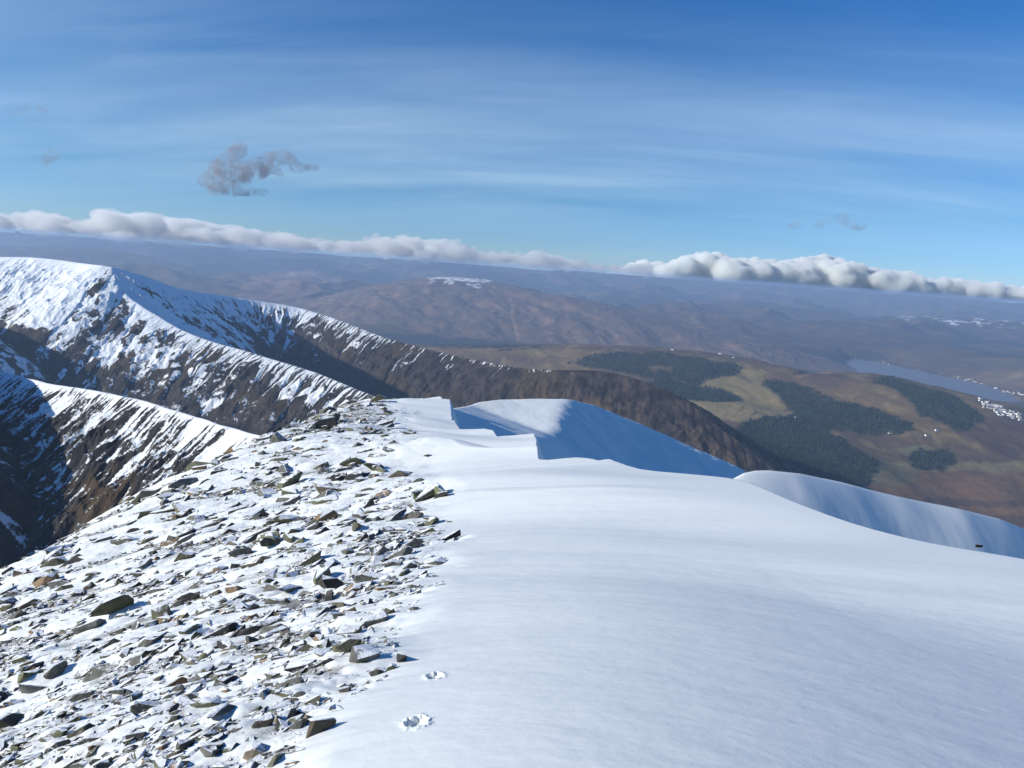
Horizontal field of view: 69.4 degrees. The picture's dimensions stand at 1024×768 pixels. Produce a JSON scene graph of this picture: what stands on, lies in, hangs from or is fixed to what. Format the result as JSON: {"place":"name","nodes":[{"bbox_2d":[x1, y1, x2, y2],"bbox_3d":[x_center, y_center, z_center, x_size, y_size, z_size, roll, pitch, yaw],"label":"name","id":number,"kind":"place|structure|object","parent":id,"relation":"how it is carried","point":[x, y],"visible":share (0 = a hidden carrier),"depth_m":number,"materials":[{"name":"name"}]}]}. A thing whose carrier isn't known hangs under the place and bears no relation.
{"place":"outdoors","nodes":[
{"label":"outdoors","id":0,"kind":"place"},
{"bbox_2d":[0,372,259,568],"bbox_3d":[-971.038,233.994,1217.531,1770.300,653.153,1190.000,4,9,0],"label":"mountain spur","id":1,"kind":"structure","parent":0,"point":[71,458],"depth_m":1033.13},
{"bbox_2d":[0,257,805,474],"bbox_3d":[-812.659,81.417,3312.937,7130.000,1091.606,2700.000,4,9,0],"label":"mountain","id":2,"kind":"structure","parent":0,"point":[260,368],"depth_m":3098.80,"materials":[{"name":"snow"}]},
{"bbox_2d":[0,397,1023,767],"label":"snow slope","id":3,"kind":"structure","parent":0,"point":[584,613],"depth_m":8.01,"materials":[{"name":"snow"}]},
{"bbox_2d":[0,596,17,605],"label":"stone","id":4,"kind":"object","parent":3,"relation":"on","point":[12,600],"visible":0.57,"depth_m":22.36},
{"bbox_2d":[0,713,24,727],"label":"stone","id":5,"kind":"object","parent":3,"relation":"on","point":[11,719],"visible":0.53,"depth_m":7.88,"materials":[{"name":"stone"}]},
{"bbox_2d":[12,738,28,745],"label":"stone","id":6,"kind":"object","parent":3,"relation":"on","point":[19,741],"visible":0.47,"depth_m":5.85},
{"bbox_2d":[14,752,42,764],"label":"stone","id":7,"kind":"object","parent":3,"relation":"on","point":[19,760],"visible":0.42,"depth_m":5.37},
{"bbox_2d":[21,632,38,642],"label":"stone","id":8,"kind":"object","parent":3,"relation":"on","point":[31,636],"visible":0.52,"depth_m":16.22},
{"bbox_2d":[18,684,48,693],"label":"stone","id":9,"kind":"object","parent":3,"relation":"on","point":[26,689],"visible":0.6,"depth_m":9.40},
{"bbox_2d":[24,661,43,670],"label":"stone","id":10,"kind":"object","parent":3,"relation":"on","point":[39,664],"visible":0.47,"depth_m":10.71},
{"bbox_2d":[30,573,59,587],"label":"stone","id":11,"kind":"object","parent":3,"relation":"on","point":[45,579],"visible":0.64,"depth_m":25.01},
{"bbox_2d":[40,546,63,563],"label":"stone","id":12,"kind":"object","parent":3,"relation":"on","point":[57,552],"visible":0.71,"depth_m":29.53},
{"bbox_2d":[40,556,67,567],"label":"stone","id":13,"kind":"object","parent":3,"relation":"on","point":[55,561],"visible":0.71,"depth_m":27.54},
{"bbox_2d":[43,660,67,679],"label":"stone","id":14,"kind":"object","parent":3,"relation":"on","point":[57,669],"visible":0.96,"depth_m":9.71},
{"bbox_2d":[47,579,68,588],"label":"stone","id":15,"kind":"object","parent":3,"relation":"on","point":[54,583],"visible":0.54,"depth_m":23.16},
{"bbox_2d":[45,543,73,554],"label":"stone","id":16,"kind":"object","parent":3,"relation":"on","point":[48,550],"visible":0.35,"depth_m":30.98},
{"bbox_2d":[66,723,94,738],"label":"stone","id":17,"kind":"object","parent":3,"relation":"on","point":[84,728],"visible":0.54,"depth_m":5.65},
{"bbox_2d":[68,690,94,701],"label":"stone","id":18,"kind":"object","parent":3,"relation":"on","point":[79,696],"visible":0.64,"depth_m":7.50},
{"bbox_2d":[71,663,95,678],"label":"stone","id":19,"kind":"object","parent":3,"relation":"on","point":[83,673],"visible":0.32,"depth_m":9.61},
{"bbox_2d":[71,593,95,603],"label":"stone","id":20,"kind":"object","parent":3,"relation":"on","point":[82,598],"visible":0.88,"depth_m":20.17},
{"bbox_2d":[71,618,105,634],"bbox_3d":[-7.891,4.534,13.784,0.574,0.220,0.293,-11,-2,-27],"label":"stone","id":21,"kind":"object","parent":3,"relation":"on","point":[97,622],"visible":0.88,"depth_m":13.70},
{"bbox_2d":[77,730,108,744],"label":"stone","id":22,"kind":"object","parent":3,"relation":"on","point":[93,737],"visible":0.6,"depth_m":5.21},
{"bbox_2d":[82,660,120,681],"bbox_3d":[-5.001,3.510,8.976,0.499,0.124,0.188,-28,26,-3],"label":"stone","id":23,"kind":"object","parent":3,"relation":"on","point":[95,672],"visible":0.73,"depth_m":8.98,"materials":[{"name":"stone"}]},
{"bbox_2d":[94,759,110,767],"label":"stone","id":24,"kind":"object","parent":3,"relation":"on","point":[105,763],"visible":0.98,"depth_m":4.61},
{"bbox_2d":[88,592,133,616],"bbox_3d":[-8.737,4.789,16.040,0.940,0.509,0.465,-4,12,-41],"label":"boulder","id":25,"kind":"object","parent":3,"relation":"on","point":[113,602],"visible":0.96,"depth_m":15.92,"materials":[{"name":"stone"}]},
{"bbox_2d":[110,535,139,544],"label":"stone","id":26,"kind":"object","parent":3,"relation":"on","point":[120,540],"visible":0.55,"depth_m":29.45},
{"bbox_2d":[130,690,142,701],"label":"stone","id":27,"kind":"object","parent":3,"relation":"on","point":[136,694],"visible":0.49,"depth_m":6.77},
{"bbox_2d":[130,701,161,714],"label":"stone","id":28,"kind":"object","parent":3,"relation":"on","point":[136,708],"visible":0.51,"depth_m":5.85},
{"bbox_2d":[135,489,159,498],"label":"stone","id":29,"kind":"object","parent":3,"relation":"on","point":[143,493],"visible":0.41,"depth_m":41.01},
{"bbox_2d":[139,535,158,544],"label":"stone","id":30,"kind":"object","parent":3,"relation":"on","point":[146,539],"visible":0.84,"depth_m":28.22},
{"bbox_2d":[140,631,167,646],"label":"stone","id":31,"kind":"object","parent":3,"relation":"on","point":[147,641],"visible":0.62,"depth_m":10.03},
{"bbox_2d":[151,604,171,619],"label":"boulder","id":32,"kind":"object","parent":3,"relation":"on","point":[161,610],"visible":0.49,"depth_m":13.47,"materials":[{"name":"stone"}]},
{"bbox_2d":[149,508,174,513],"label":"stone","id":33,"kind":"object","parent":3,"relation":"on","point":[163,511],"visible":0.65,"depth_m":33.70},
{"bbox_2d":[148,573,177,583],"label":"stone","id":34,"kind":"object","parent":3,"relation":"on","point":[167,576],"visible":0.46,"depth_m":19.10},
{"bbox_2d":[153,758,175,767],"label":"stone","id":35,"kind":"object","parent":3,"relation":"on","point":[158,763],"visible":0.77,"depth_m":4.27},
{"bbox_2d":[159,703,178,714],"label":"stone","id":36,"kind":"object","parent":3,"relation":"on","point":[172,708],"visible":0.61,"depth_m":5.38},
{"bbox_2d":[164,677,187,687],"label":"stone","id":37,"kind":"object","parent":3,"relation":"on","point":[181,680],"visible":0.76,"depth_m":6.93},
{"bbox_2d":[166,508,191,520],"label":"stone","id":38,"kind":"object","parent":3,"relation":"on","point":[180,514],"visible":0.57,"depth_m":32.58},
{"bbox_2d":[170,761,188,767],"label":"stone","id":39,"kind":"object","parent":3,"relation":"on","point":[180,764],"visible":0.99,"depth_m":4.19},
{"bbox_2d":[166,526,193,540],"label":"stone","id":40,"kind":"object","parent":3,"relation":"on","point":[185,532],"visible":0.41,"depth_m":27.40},
{"bbox_2d":[172,502,192,512],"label":"stone","id":41,"kind":"object","parent":3,"relation":"on","point":[177,507],"visible":0.55,"depth_m":33.69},
{"bbox_2d":[173,695,192,705],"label":"stone","id":42,"kind":"object","parent":3,"relation":"on","point":[181,700],"visible":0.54,"depth_m":5.91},
{"bbox_2d":[168,477,198,488],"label":"stone","id":43,"kind":"object","parent":3,"relation":"on","point":[186,481],"visible":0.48,"depth_m":40.02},
{"bbox_2d":[173,532,195,546],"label":"stone","id":44,"kind":"object","parent":3,"relation":"on","point":[181,540],"visible":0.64,"depth_m":25.71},
{"bbox_2d":[176,739,193,750],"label":"stone","id":45,"kind":"object","parent":3,"relation":"on","point":[183,744],"visible":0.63,"depth_m":4.44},
{"bbox_2d":[174,552,195,561],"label":"stone","id":46,"kind":"object","parent":3,"relation":"on","point":[184,555],"visible":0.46,"depth_m":22.40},
{"bbox_2d":[176,592,199,601],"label":"stone","id":47,"kind":"object","parent":3,"relation":"on","point":[189,596],"visible":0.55,"depth_m":14.62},
{"bbox_2d":[179,649,197,660],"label":"stone","id":48,"kind":"object","parent":3,"relation":"on","point":[185,654],"visible":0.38,"depth_m":8.75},
{"bbox_2d":[179,624,198,633],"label":"stone","id":49,"kind":"object","parent":3,"relation":"on","point":[188,629],"visible":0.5,"depth_m":10.20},
{"bbox_2d":[186,461,209,471],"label":"stone","id":50,"kind":"object","parent":3,"relation":"on","point":[192,464],"visible":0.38,"depth_m":45.33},
{"bbox_2d":[190,515,208,524],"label":"stone","id":51,"kind":"object","parent":3,"relation":"on","point":[197,519],"visible":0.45,"depth_m":29.58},
{"bbox_2d":[191,627,210,639],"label":"stone","id":52,"kind":"object","parent":3,"relation":"on","point":[198,632],"visible":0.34,"depth_m":9.62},
{"bbox_2d":[189,697,222,706],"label":"stone","id":53,"kind":"object","parent":3,"relation":"on","point":[207,701],"visible":0.96,"depth_m":5.38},
{"bbox_2d":[200,664,214,672],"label":"stone","id":54,"kind":"object","parent":3,"relation":"on","point":[208,667],"visible":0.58,"depth_m":7.38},
{"bbox_2d":[200,746,217,756],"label":"stone","id":55,"kind":"object","parent":3,"relation":"on","point":[206,751],"visible":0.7,"depth_m":4.29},
{"bbox_2d":[194,742,223,748],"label":"stone","id":56,"kind":"object","parent":3,"relation":"on","point":[219,745],"visible":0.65,"depth_m":4.37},
{"bbox_2d":[200,524,221,533],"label":"stone","id":57,"kind":"object","parent":3,"relation":"on","point":[216,527],"visible":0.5,"depth_m":26.62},
{"bbox_2d":[202,595,224,605],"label":"stone","id":58,"kind":"object","parent":3,"relation":"on","point":[212,600],"visible":0.34,"depth_m":13.56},
{"bbox_2d":[202,719,225,737],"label":"stone","id":59,"kind":"object","parent":3,"relation":"on","point":[209,732],"visible":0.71,"depth_m":4.51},
{"bbox_2d":[206,576,224,584],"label":"stone","id":60,"kind":"object","parent":3,"relation":"on","point":[219,579],"visible":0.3,"depth_m":16.27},
{"bbox_2d":[202,622,238,639],"bbox_3d":[-3.674,3.137,9.313,0.450,0.149,0.182,-19,3,-24],"label":"stone","id":61,"kind":"object","parent":3,"relation":"on","point":[229,626],"visible":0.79,"depth_m":9.27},
{"bbox_2d":[207,704,235,718],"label":"stone","id":62,"kind":"object","parent":3,"relation":"on","point":[219,710],"visible":0.93,"depth_m":5.02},
{"bbox_2d":[213,675,236,685],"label":"stone","id":63,"kind":"object","parent":3,"relation":"on","point":[226,680],"visible":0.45,"depth_m":6.17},
{"bbox_2d":[217,640,233,648],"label":"stone","id":64,"kind":"object","parent":3,"relation":"on","point":[221,644],"visible":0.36,"depth_m":8.86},
{"bbox_2d":[0,394,460,767],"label":"scree","id":65,"kind":"structure","parent":3,"relation":"on","point":[127,677],"depth_m":12.54,"materials":[{"name":"grey stone"}]},
{"bbox_2d":[229,547,252,556],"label":"stone","id":66,"kind":"object","parent":3,"relation":"on","point":[241,551],"visible":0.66,"depth_m":19.67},
{"bbox_2d":[237,534,257,545],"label":"stone","id":67,"kind":"object","parent":3,"relation":"on","point":[253,537],"visible":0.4,"depth_m":22.29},
{"bbox_2d":[235,625,261,636],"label":"stone","id":68,"kind":"object","parent":3,"relation":"on","point":[248,631],"visible":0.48,"depth_m":9.20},
{"bbox_2d":[239,507,263,517],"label":"stone","id":69,"kind":"object","parent":3,"relation":"on","point":[253,511],"visible":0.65,"depth_m":28.40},
{"bbox_2d":[240,556,264,568],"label":"stone","id":70,"kind":"object","parent":3,"relation":"on","point":[258,560],"visible":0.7,"depth_m":17.05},
{"bbox_2d":[243,741,266,759],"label":"stone","id":71,"kind":"object","parent":3,"relation":"on","point":[255,748],"visible":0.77,"depth_m":4.19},
{"bbox_2d":[251,712,274,728],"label":"stone","id":72,"kind":"object","parent":3,"relation":"on","point":[266,720],"visible":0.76,"depth_m":4.55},
{"bbox_2d":[257,489,277,496],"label":"stone","id":73,"kind":"object","parent":3,"relation":"on","point":[261,492],"visible":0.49,"depth_m":34.78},
{"bbox_2d":[256,617,284,626],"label":"stone","id":74,"kind":"object","parent":3,"relation":"on","point":[267,622],"visible":0.58,"depth_m":9.33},
{"bbox_2d":[263,670,279,677],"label":"stone","id":75,"kind":"object","parent":3,"relation":"on","point":[268,673],"visible":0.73,"depth_m":6.08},
{"bbox_2d":[259,623,286,633],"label":"stone","id":76,"kind":"object","parent":3,"relation":"on","point":[266,629],"visible":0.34,"depth_m":9.05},
{"bbox_2d":[264,598,281,603],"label":"stone","id":77,"kind":"object","parent":3,"relation":"on","point":[272,600],"visible":0.7,"depth_m":11.34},
{"bbox_2d":[263,584,284,591],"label":"stone","id":78,"kind":"object","parent":3,"relation":"on","point":[270,587],"visible":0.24,"depth_m":13.65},
{"bbox_2d":[264,625,287,638],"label":"stone","id":79,"kind":"object","parent":3,"relation":"on","point":[275,631],"visible":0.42,"depth_m":8.67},
{"bbox_2d":[259,531,294,546],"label":"rock outcrop","id":80,"kind":"object","parent":3,"relation":"on","point":[267,539],"visible":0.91,"depth_m":19.87,"materials":[{"name":"stone"}]},
{"bbox_2d":[267,700,292,710],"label":"stone","id":81,"kind":"object","parent":3,"relation":"on","point":[280,704],"visible":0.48,"depth_m":5.04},
{"bbox_2d":[275,718,289,730],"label":"stone","id":82,"kind":"object","parent":3,"relation":"on","point":[280,724],"visible":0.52,"depth_m":4.51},
{"bbox_2d":[266,515,299,523],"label":"stone","id":83,"kind":"object","parent":3,"relation":"on","point":[282,519],"visible":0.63,"depth_m":25.37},
{"bbox_2d":[277,464,291,472],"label":"stone","id":84,"kind":"object","parent":3,"relation":"on","point":[283,468],"visible":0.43,"depth_m":39.35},
{"bbox_2d":[274,707,296,721],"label":"stone","id":85,"kind":"object","parent":3,"relation":"on","point":[286,714],"visible":0.55,"depth_m":4.66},
{"bbox_2d":[276,494,299,502],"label":"stone","id":86,"kind":"object","parent":3,"relation":"on","point":[285,497],"visible":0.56,"depth_m":31.27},
{"bbox_2d":[276,471,302,488],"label":"stone","id":87,"kind":"object","parent":3,"relation":"on","point":[292,479],"visible":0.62,"depth_m":36.05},
{"bbox_2d":[278,584,302,591],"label":"stone","id":88,"kind":"object","parent":3,"relation":"on","point":[289,588],"visible":0.67,"depth_m":12.37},
{"bbox_2d":[281,495,299,505],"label":"stone","id":89,"kind":"object","parent":3,"relation":"on","point":[293,500],"visible":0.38,"depth_m":29.90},
{"bbox_2d":[279,676,304,686],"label":"stone","id":90,"kind":"object","parent":3,"relation":"on","point":[297,679],"visible":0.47,"depth_m":5.46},
{"bbox_2d":[280,640,306,649],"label":"stone","id":91,"kind":"object","parent":3,"relation":"on","point":[301,643],"visible":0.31,"depth_m":7.54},
{"bbox_2d":[287,714,304,722],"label":"stone","id":92,"kind":"object","parent":3,"relation":"on","point":[295,718],"visible":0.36,"depth_m":4.58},
{"bbox_2d":[282,542,311,551],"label":"stone","id":93,"kind":"object","parent":3,"relation":"on","point":[296,546],"visible":0.41,"depth_m":18.64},
{"bbox_2d":[284,659,316,671],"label":"stone","id":94,"kind":"object","parent":3,"relation":"on","point":[291,666],"visible":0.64,"depth_m":6.04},
{"bbox_2d":[298,704,318,713],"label":"stone","id":95,"kind":"object","parent":3,"relation":"on","point":[306,709],"visible":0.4,"depth_m":4.75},
{"bbox_2d":[306,717,335,738],"bbox_3d":[-1.096,1.967,4.202,0.192,0.135,0.091,-9,-8,-32],"label":"stone","id":96,"kind":"object","parent":3,"relation":"on","point":[315,727],"visible":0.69,"depth_m":4.17,"materials":[{"name":"stone"}]},
{"bbox_2d":[305,494,337,504],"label":"stone","id":97,"kind":"object","parent":3,"relation":"on","point":[325,499],"visible":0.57,"depth_m":27.68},
{"bbox_2d":[313,567,330,584],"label":"stone","id":98,"kind":"object","parent":3,"relation":"on","point":[319,572],"visible":0.78,"depth_m":13.61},
{"bbox_2d":[314,416,337,428],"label":"stone","id":99,"kind":"object","parent":3,"relation":"on","point":[330,421],"visible":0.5,"depth_m":53.93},
{"bbox_2d":[318,490,340,497],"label":"stone","id":100,"kind":"object","parent":3,"relation":"on","point":[328,492],"visible":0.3,"depth_m":28.93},
{"bbox_2d":[315,485,344,493],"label":"stone","id":101,"kind":"object","parent":3,"relation":"on","point":[321,488],"visible":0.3,"depth_m":30.94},
{"bbox_2d":[318,575,343,588],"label":"stone","id":102,"kind":"object","parent":3,"relation":"on","point":[325,582],"visible":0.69,"depth_m":12.25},
{"bbox_2d":[332,639,361,652],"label":"stone","id":103,"kind":"object","parent":3,"relation":"on","point":[345,646],"visible":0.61,"depth_m":6.12,"materials":[{"name":"stone"}]},
{"bbox_2d":[336,624,361,634],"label":"stone","id":104,"kind":"object","parent":3,"relation":"on","point":[345,629],"visible":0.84,"depth_m":7.64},
{"bbox_2d":[330,471,370,480],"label":"rock outcrop","id":105,"kind":"object","parent":3,"relation":"on","point":[342,476],"visible":0.92,"depth_m":34.80,"materials":[{"name":"stone"}]},
{"bbox_2d":[340,457,362,465],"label":"stone","id":106,"kind":"object","parent":3,"relation":"on","point":[352,460],"visible":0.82,"depth_m":38.74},
{"bbox_2d":[349,644,379,662],"bbox_3d":[-1.169,2.146,5.843,0.223,0.155,0.192,0,-4,-22],"label":"boulder","id":107,"kind":"object","parent":3,"relation":"on","point":[363,653],"visible":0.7,"depth_m":5.79,"materials":[{"name":"grey stone"}]},
{"bbox_2d":[354,572,387,582],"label":"stone","id":108,"kind":"object","parent":3,"relation":"on","point":[364,577],"visible":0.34,"depth_m":11.81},
{"bbox_2d":[361,611,387,626],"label":"stone","id":109,"kind":"object","parent":3,"relation":"on","point":[378,617],"visible":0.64,"depth_m":8.12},
{"bbox_2d":[363,462,386,472],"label":"rock outcrop","id":110,"kind":"object","parent":3,"relation":"on","point":[376,466],"visible":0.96,"depth_m":36.20,"materials":[{"name":"stone"}]},
{"bbox_2d":[385,546,412,560],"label":"stone","id":111,"kind":"object","parent":3,"relation":"on","point":[405,550],"visible":0.76,"depth_m":13.90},
{"bbox_2d":[386,503,425,521],"bbox_3d":[-2.887,3.631,20.538,1.113,0.420,0.902,4,9,0],"label":"rock outcrop","id":112,"kind":"object","parent":3,"relation":"on","point":[402,514],"visible":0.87,"depth_m":20.36,"materials":[{"name":"grey stone"}]},
{"bbox_2d":[413,483,448,501],"bbox_3d":[-2.496,3.419,22.856,1.137,0.564,1.579,0,10,-24],"label":"rock outcrop","id":113,"kind":"object","parent":3,"relation":"on","point":[429,491],"visible":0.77,"depth_m":22.90,"materials":[{"name":"stone"}]},
{"bbox_2d":[0,231,1023,528],"bbox_3d":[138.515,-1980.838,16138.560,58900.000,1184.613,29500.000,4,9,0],"label":"ground","id":114,"kind":"structure","parent":0,"point":[560,319],"depth_m":12384.14,"materials":[{"name":"soil"}]},
{"bbox_2d":[567,350,982,486],"bbox_3d":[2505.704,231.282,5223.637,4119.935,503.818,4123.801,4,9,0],"label":"conifer forest","id":115,"kind":"object","parent":114,"relation":"on","point":[788,454],"visible":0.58,"depth_m":4761.70,"materials":[{"name":"plant"}]},
{"bbox_2d":[845,358,1022,401],"bbox_3d":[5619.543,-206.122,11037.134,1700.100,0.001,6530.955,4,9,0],"label":"loch","id":116,"kind":"structure","parent":114,"relation":"in","point":[954,384],"depth_m":10260.90,"materials":[{"name":"blue"}]},
{"bbox_2d":[0,0,1023,303],"label":"sky","id":117,"kind":"structure","parent":0,"point":[868,146],"materials":[{"name":"blue"}]},
{"bbox_2d":[453,399,746,478],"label":"snow bowl","id":118,"kind":"object","parent":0,"point":[562,428],"visible":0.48,"depth_m":138.25,"materials":[{"name":"snow"}]},
{"bbox_2d":[734,470,1023,558],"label":"snow bank","id":119,"kind":"structure","parent":0,"point":[920,520],"depth_m":37.05,"materials":[{"name":"snow"}]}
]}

